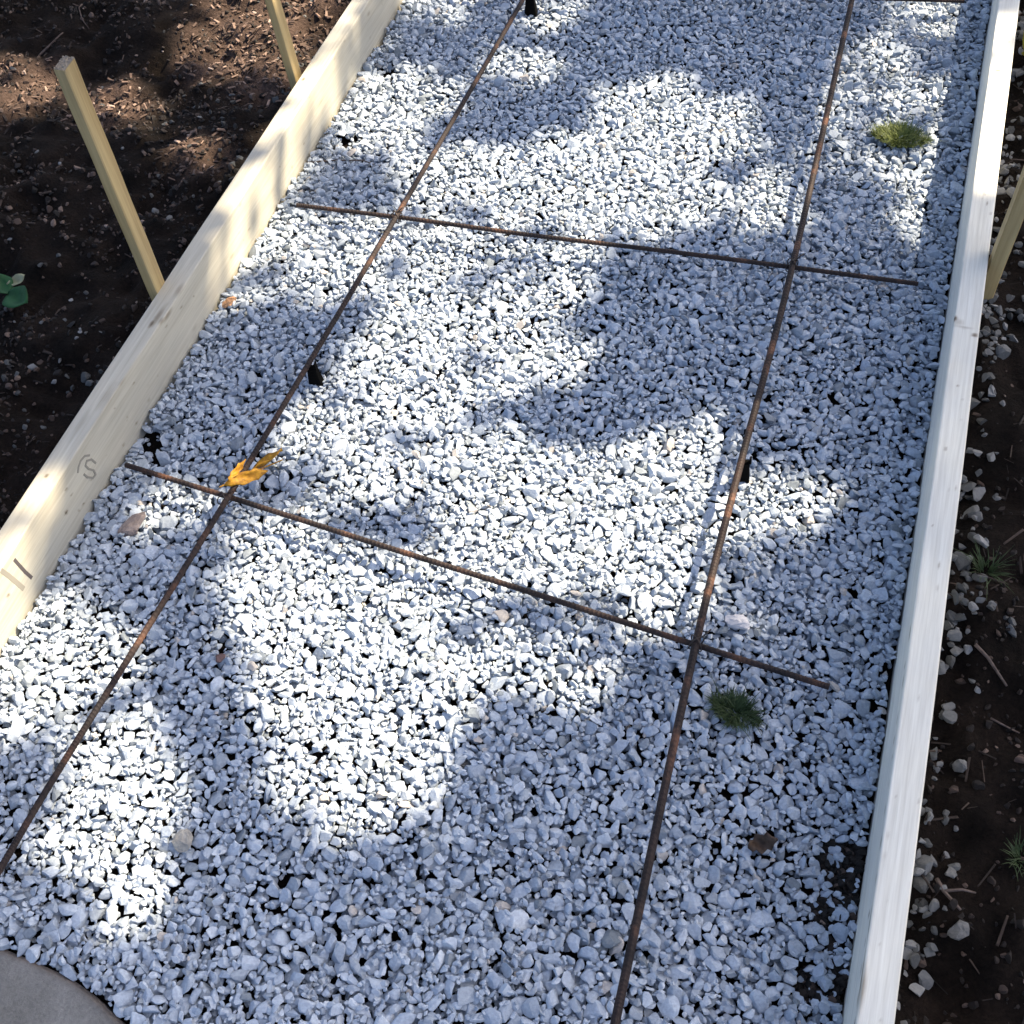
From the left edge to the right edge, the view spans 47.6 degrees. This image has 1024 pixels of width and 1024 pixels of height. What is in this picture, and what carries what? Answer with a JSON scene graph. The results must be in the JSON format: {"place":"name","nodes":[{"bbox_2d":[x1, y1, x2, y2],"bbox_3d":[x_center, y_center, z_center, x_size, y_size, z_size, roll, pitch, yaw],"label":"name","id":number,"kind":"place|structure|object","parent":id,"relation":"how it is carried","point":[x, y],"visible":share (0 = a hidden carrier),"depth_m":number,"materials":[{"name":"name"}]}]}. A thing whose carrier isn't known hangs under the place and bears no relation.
{"place":"outdoors","nodes":[
{"label":"outdoors","id":0,"kind":"place"},
{"bbox_2d":[0,950,124,1023],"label":"concrete path","id":1,"kind":"structure","parent":0,"point":[33,993],"depth_m":1.38,"materials":[{"name":"grey concrete"}]},
{"bbox_2d":[1,0,313,447],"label":"spilled gravel","id":2,"kind":"structure","parent":0,"point":[85,377],"depth_m":2.10,"materials":[{"name":"grey gravel"}]},
{"bbox_2d":[0,0,991,1023],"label":"gravel","id":3,"kind":"structure","parent":0,"point":[465,33],"depth_m":1.70,"materials":[{"name":"white gravel"}]},
{"bbox_2d":[117,512,145,535],"bbox_3d":[-0.577,0.019,1.770,0.029,0.022,0.049,27,62,22],"label":"rock","id":4,"kind":"object","parent":3,"relation":"on","point":[130,525],"visible":1,"depth_m":1.76,"materials":[{"name":"beige stone"}]},
{"bbox_2d":[171,829,192,852],"bbox_3d":[-0.418,0.419,1.477,0.030,0.015,0.029,32,74,34],"label":"rock","id":5,"kind":"object","parent":3,"relation":"on","point":[181,841],"visible":1,"depth_m":1.47,"materials":[{"name":"white stone"}]},
{"bbox_2d":[215,653,225,662],"bbox_3d":[-0.408,0.204,1.625,0.012,0.014,0.016,12,57,13],"label":"rock","id":6,"kind":"object","parent":3,"relation":"on","point":[220,657],"visible":1,"depth_m":1.62,"materials":[{"name":"stone"}]},
{"bbox_2d":[222,296,236,307],"bbox_3d":[-0.496,-0.367,2.025,0.020,0.018,0.026,27,62,21],"label":"rock","id":7,"kind":"object","parent":3,"relation":"on","point":[227,302],"visible":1,"depth_m":2.02,"materials":[{"name":"stone"}]},
{"bbox_2d":[307,361,323,387],"bbox_3d":[-0.323,-0.225,1.890,0.024,0.053,0.018,7,56,9],"label":"bar support","id":8,"kind":"object","parent":3,"relation":"on","point":[315,376],"visible":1,"depth_m":1.89,"materials":[{"name":"black plastic"}]},
{"bbox_2d":[0,0,524,874],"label":"rebar","id":9,"kind":"object","parent":8,"relation":"on","point":[46,790],"visible":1,"depth_m":1.73,"materials":[{"name":"metal"}]},
{"bbox_2d":[217,486,236,506],"bbox_3d":[-0.425,-0.023,1.737,0.025,0.029,0.028,12,57,13],"label":"tie wire","id":10,"kind":"object","parent":9,"relation":"attached to","point":[224,496],"visible":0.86,"depth_m":1.73,"materials":[{"name":"grey metal"}]},
{"bbox_2d":[219,448,282,487],"bbox_3d":[-0.391,-0.064,1.751,0.115,0.039,0.031,-40,61,-21],"label":"dry leaf","id":11,"kind":"object","parent":9,"relation":"on","point":[236,477],"visible":1,"depth_m":1.74,"materials":[{"name":"plant"}]},
{"bbox_2d":[389,206,405,223],"bbox_3d":[-0.203,-0.530,2.071,0.025,0.029,0.028,12,57,13],"label":"tie wire","id":12,"kind":"object","parent":9,"relation":"attached to","point":[396,215],"visible":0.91,"depth_m":2.06,"materials":[{"name":"grey metal"}]},
{"bbox_2d":[307,160,394,170],"bbox_3d":[-0.308,-0.668,2.221,0.178,0.016,0.011,7,56,10],"label":"twig","id":13,"kind":"object","parent":3,"relation":"on","point":[343,160],"visible":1,"depth_m":2.22,"materials":[{"name":"brown wood"}]},
{"bbox_2d":[124,462,829,689],"bbox_3d":[-0.093,0.076,1.647,1.091,0.010,0.010,17,58,16],"label":"rebar","id":14,"kind":"object","parent":3,"relation":"on","point":[663,634],"visible":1,"depth_m":1.63,"materials":[{"name":"metal"}]},
{"bbox_2d":[524,0,537,16],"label":"bar support","id":15,"kind":"object","parent":3,"relation":"on","point":[530,7],"visible":1,"depth_m":2.46,"materials":[{"name":"black plastic"}]},
{"bbox_2d":[296,203,918,285],"bbox_3d":[0.135,-0.467,2.005,1.095,0.010,0.012,10,57,12],"label":"rebar","id":16,"kind":"object","parent":3,"relation":"on","point":[646,248],"visible":1,"depth_m":1.99,"materials":[{"name":"metal"}]},
{"bbox_2d":[701,674,770,740],"bbox_3d":[0.293,0.255,1.516,0.096,0.035,0.091,12,57,13],"label":"grass tuft","id":17,"kind":"object","parent":3,"relation":"on","point":[731,701],"visible":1,"depth_m":1.52,"materials":[{"name":"green plant"}]},
{"bbox_2d":[725,614,750,629],"bbox_3d":[0.311,0.151,1.595,0.036,0.019,0.024,8,57,18],"label":"rock","id":18,"kind":"object","parent":3,"relation":"on","point":[737,621],"visible":1,"depth_m":1.59,"materials":[{"name":"white stone"}]},
{"bbox_2d":[740,456,751,482],"bbox_3d":[0.345,-0.065,1.720,0.019,0.053,0.015,6,56,9],"label":"bar support","id":19,"kind":"object","parent":3,"relation":"on","point":[745,476],"visible":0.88,"depth_m":1.72,"materials":[{"name":"black plastic"}]},
{"bbox_2d":[610,0,854,1023],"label":"rebar","id":20,"kind":"object","parent":19,"relation":"on","point":[648,866],"visible":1,"depth_m":1.58,"materials":[{"name":"metal"}]},
{"bbox_2d":[688,629,711,651],"bbox_3d":[0.249,0.171,1.543,0.025,0.029,0.028,12,57,13],"label":"tie wire","id":21,"kind":"object","parent":20,"relation":"attached to","point":[707,632],"visible":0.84,"depth_m":1.53,"materials":[{"name":"grey metal"}]},
{"bbox_2d":[785,253,803,272],"bbox_3d":[0.470,-0.414,1.931,0.025,0.029,0.028,12,57,13],"label":"tie wire","id":22,"kind":"object","parent":20,"relation":"attached to","point":[794,262],"visible":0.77,"depth_m":1.92,"materials":[{"name":"grey metal"}]},
{"bbox_2d":[748,832,777,853],"bbox_3d":[0.304,0.402,1.410,0.030,0.029,0.026,27,62,22],"label":"dead leaf","id":23,"kind":"object","parent":3,"relation":"on","point":[760,844],"visible":1,"depth_m":1.41,"materials":[{"name":"brown plant"}]},
{"bbox_2d":[791,838,866,1008],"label":"soil clods","id":24,"kind":"object","parent":3,"relation":"on","point":[854,853],"visible":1,"depth_m":1.39,"materials":[{"name":"black soil"}]},
{"bbox_2d":[867,111,940,148],"bbox_3d":[0.718,-0.701,2.133,0.121,0.033,0.099,-8,55,-1],"label":"grass tuft","id":25,"kind":"object","parent":3,"relation":"on","point":[897,131],"visible":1,"depth_m":2.14,"materials":[{"name":"green plant"}]},
{"bbox_2d":[878,0,963,2],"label":"rebar","id":26,"kind":"object","parent":3,"relation":"on","point":[952,1],"visible":1,"depth_m":2.33,"materials":[{"name":"metal"}]},
{"bbox_2d":[0,0,1023,1023],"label":"soil","id":27,"kind":"structure","parent":0,"point":[978,840],"depth_m":1.83,"materials":[{"name":"black soil"}]},
{"bbox_2d":[0,274,27,307],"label":"weed","id":28,"kind":"object","parent":27,"relation":"on","point":[17,296],"visible":1,"depth_m":2.03,"materials":[{"name":"green plant"}]},
{"bbox_2d":[39,32,62,55],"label":"twig","id":29,"kind":"object","parent":27,"relation":"on","point":[48,46],"visible":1,"depth_m":2.53,"materials":[{"name":"brown wood"}]},
{"bbox_2d":[78,4,88,28],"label":"twig","id":30,"kind":"object","parent":27,"relation":"on","point":[81,15],"visible":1,"depth_m":2.57,"materials":[{"name":"wood"}]},
{"bbox_2d":[54,55,164,300],"bbox_3d":[-0.593,-0.422,1.854,0.018,0.673,0.031,11,57,10],"label":"wooden stake","id":31,"kind":"object","parent":27,"relation":"on","point":[75,92],"visible":0.88,"depth_m":1.72,"materials":[{"name":"yellow wood"}]},
{"bbox_2d":[0,0,320,475],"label":"bark mulch","id":32,"kind":"object","parent":27,"relation":"on","point":[65,190],"visible":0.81,"depth_m":2.31,"materials":[{"name":"brown wood"}]},
{"bbox_2d":[0,0,348,182],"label":"dry mulch","id":33,"kind":"object","parent":27,"relation":"on","point":[239,61],"visible":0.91,"depth_m":2.42,"materials":[{"name":"brown plant"}]},
{"bbox_2d":[0,0,405,668],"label":"form board","id":34,"kind":"object","parent":27,"relation":"on","point":[42,528],"visible":0.91,"depth_m":1.92,"materials":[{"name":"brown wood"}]},
{"bbox_2d":[264,0,301,89],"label":"wooden stake","id":35,"kind":"object","parent":27,"relation":"on","point":[283,38],"visible":0.42,"depth_m":2.19,"materials":[{"name":"yellow wood"}]},
{"bbox_2d":[842,0,1019,1023],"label":"form board","id":36,"kind":"object","parent":27,"relation":"on","point":[872,988],"visible":0.96,"depth_m":1.52,"materials":[{"name":"white wood"}]},
{"bbox_2d":[944,867,956,877],"bbox_3d":[0.524,0.431,1.386,0.014,0.014,0.014,6,56,9],"label":"rock","id":37,"kind":"object","parent":27,"relation":"on","point":[951,872],"visible":1,"depth_m":1.38,"materials":[{"name":"grey stone"}]},
{"bbox_2d":[935,878,975,910],"bbox_3d":[0.521,0.446,1.373,0.034,0.012,0.043,-37,60,-19],"label":"twig","id":38,"kind":"object","parent":27,"relation":"on","point":[944,891],"visible":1,"depth_m":1.37,"materials":[{"name":"brown wood"}]},
{"bbox_2d":[947,919,969,939],"bbox_3d":[0.518,0.485,1.344,0.026,0.016,0.020,-32,59,-17],"label":"rock","id":39,"kind":"object","parent":27,"relation":"on","point":[959,929],"visible":1,"depth_m":1.34,"materials":[{"name":"grey stone"}]},
{"bbox_2d":[952,759,966,772],"bbox_3d":[0.563,0.319,1.459,0.017,0.016,0.016,8,56,10],"label":"rock","id":40,"kind":"object","parent":27,"relation":"on","point":[959,765],"visible":1,"depth_m":1.46,"materials":[{"name":"grey stone"}]},
{"bbox_2d":[914,58,1023,1023],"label":"bark mulch","id":41,"kind":"object","parent":27,"relation":"on","point":[968,765],"visible":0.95,"depth_m":1.46,"materials":[{"name":"brown wood"}]},
{"bbox_2d":[952,537,1016,600],"bbox_3d":[0.639,0.079,1.573,0.087,0.051,0.113,12,57,13],"label":"grass tuft","id":42,"kind":"object","parent":27,"relation":"on","point":[980,566],"visible":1,"depth_m":1.59,"materials":[{"name":"green plant"}]},
{"bbox_2d":[974,643,1007,685],"bbox_3d":[0.623,0.199,1.509,0.006,0.028,0.061,-33,59,-17],"label":"twig","id":43,"kind":"object","parent":27,"relation":"on","point":[980,649],"visible":1,"depth_m":1.51,"materials":[{"name":"brown wood"}]},
{"bbox_2d":[983,166,1023,299],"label":"wooden stake","id":44,"kind":"object","parent":27,"relation":"on","point":[1007,236],"visible":0.52,"depth_m":1.78,"materials":[{"name":"yellow wood"}]},
{"bbox_2d":[990,717,1019,733],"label":"twig","id":45,"kind":"object","parent":27,"relation":"on","point":[996,721],"visible":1,"depth_m":1.49,"materials":[{"name":"brown wood"}]},
{"bbox_2d":[1000,835,1023,878],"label":"grass tuft","id":46,"kind":"object","parent":27,"relation":"on","point":[1015,849],"visible":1,"depth_m":1.39,"materials":[{"name":"green plant"}]},
{"bbox_2d":[896,10,1023,1023],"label":"spilled gravel","id":47,"kind":"structure","parent":0,"point":[923,864],"depth_m":1.56,"materials":[{"name":"grey gravel"}]}
]}

